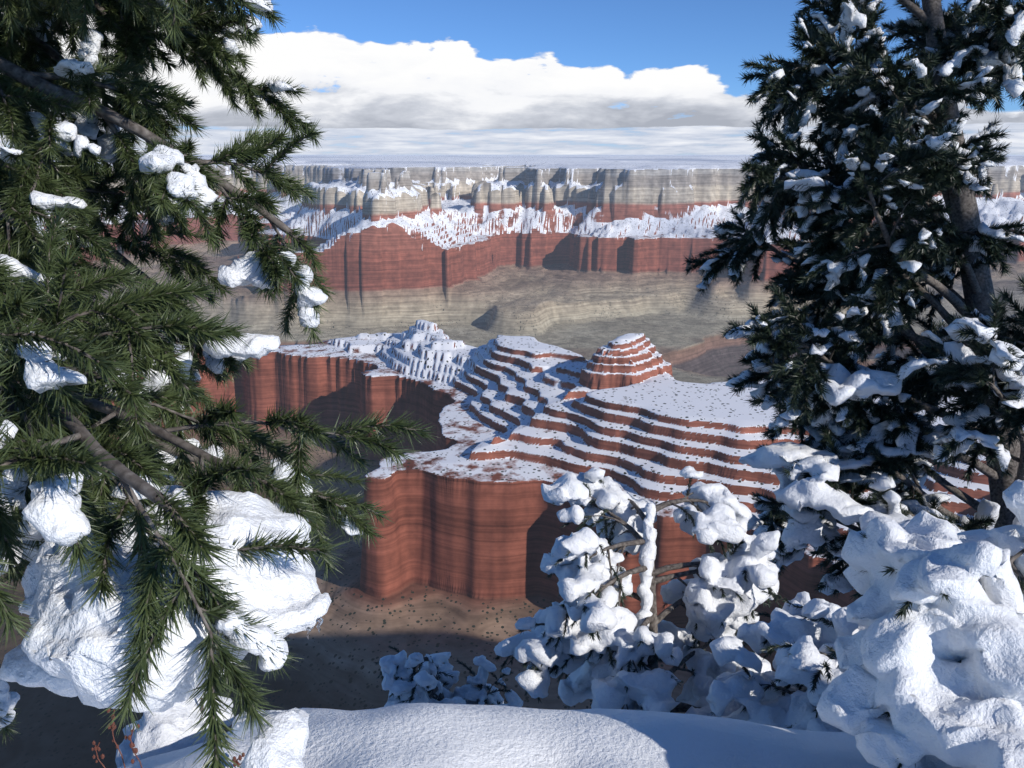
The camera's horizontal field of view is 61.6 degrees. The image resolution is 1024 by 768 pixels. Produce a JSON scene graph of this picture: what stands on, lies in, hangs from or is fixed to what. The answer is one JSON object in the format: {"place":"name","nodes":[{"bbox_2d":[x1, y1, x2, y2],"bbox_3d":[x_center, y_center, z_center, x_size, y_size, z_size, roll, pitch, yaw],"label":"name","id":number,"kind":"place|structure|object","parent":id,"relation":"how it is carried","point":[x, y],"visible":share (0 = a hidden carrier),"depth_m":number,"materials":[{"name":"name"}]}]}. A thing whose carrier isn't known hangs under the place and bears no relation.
{"place":"outdoors","nodes":[
{"label":"outdoors","id":0,"kind":"place"},
{"bbox_2d":[118,703,878,767],"bbox_3d":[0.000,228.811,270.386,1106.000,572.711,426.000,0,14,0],"label":"snowy ground","id":1,"kind":"structure","parent":0,"point":[419,735],"depth_m":2.44,"materials":[{"name":"white snow"}]},
{"bbox_2d":[91,709,244,767],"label":"dry weed stalks","id":2,"kind":"object","parent":1,"relation":"on","point":[131,745],"visible":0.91,"depth_m":2.17,"materials":[{"name":"brown plant"}]},
{"bbox_2d":[115,692,233,767],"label":"snow mound","id":3,"kind":"object","parent":1,"relation":"on","point":[158,733],"visible":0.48,"depth_m":2.78,"materials":[{"name":"white snow"}]},
{"bbox_2d":[0,0,439,767],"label":"pinyon pine","id":4,"kind":"object","parent":1,"relation":"on","point":[150,582],"visible":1,"depth_m":1.45,"materials":[{"name":"green plant"}]},
{"bbox_2d":[307,617,322,638],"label":"icicles","id":5,"kind":"object","parent":4,"relation":"on","point":[320,620],"visible":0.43,"depth_m":1.25,"materials":[{"name":"white"}]},
{"bbox_2d":[375,646,487,706],"bbox_3d":[-0.479,2.105,5.607,0.821,0.853,0.918,-8,16,-30],"label":"bush","id":6,"kind":"object","parent":1,"relation":"on","point":[434,679],"visible":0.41,"depth_m":5.50,"materials":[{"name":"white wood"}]},
{"bbox_2d":[452,655,522,706],"bbox_3d":[-0.192,2.239,5.636,0.717,0.786,0.782,8,16,29],"label":"bush","id":7,"kind":"object","parent":1,"relation":"on","point":[480,678],"visible":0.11,"depth_m":5.70,"materials":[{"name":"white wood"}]},
{"bbox_2d":[493,466,782,716],"bbox_3d":[0.634,1.595,4.161,1.680,2.099,2.081,0,14,0],"label":"juniper","id":8,"kind":"object","parent":1,"relation":"on","point":[597,642],"visible":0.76,"depth_m":4.30,"materials":[{"name":"white wood"}]},
{"bbox_2d":[706,590,888,731],"bbox_3d":[1.454,1.377,3.424,1.385,1.063,1.383,0,14,0],"label":"juniper","id":9,"kind":"object","parent":1,"relation":"on","point":[800,632],"visible":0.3,"depth_m":3.52,"materials":[{"name":"white wood"}]},
{"bbox_2d":[681,0,1023,598],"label":"pinyon pine","id":10,"kind":"object","parent":1,"relation":"on","point":[857,441],"visible":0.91,"depth_m":5.01,"materials":[{"name":"green plant"}]},
{"bbox_2d":[816,479,1023,767],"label":"juniper","id":11,"kind":"object","parent":1,"relation":"on","point":[930,659],"visible":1,"depth_m":2.02,"materials":[{"name":"white wood"}]},
{"bbox_2d":[0,155,1023,767],"bbox_3d":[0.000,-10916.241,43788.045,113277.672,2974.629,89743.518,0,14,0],"label":"canyon terrain","id":12,"kind":"structure","parent":0,"point":[516,329],"depth_m":2454.63,"materials":[{"name":"red stone"}]},
{"bbox_2d":[0,15,1023,154],"bbox_3d":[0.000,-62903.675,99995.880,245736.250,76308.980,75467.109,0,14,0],"label":"cloud","id":13,"kind":"structure","parent":0,"point":[449,97],"depth_m":140682.31,"materials":[{"name":"white"}]},
{"bbox_2d":[179,0,1023,127],"label":"sky","id":14,"kind":"structure","parent":0,"point":[629,36],"materials":[{"name":"blue"}]}
]}

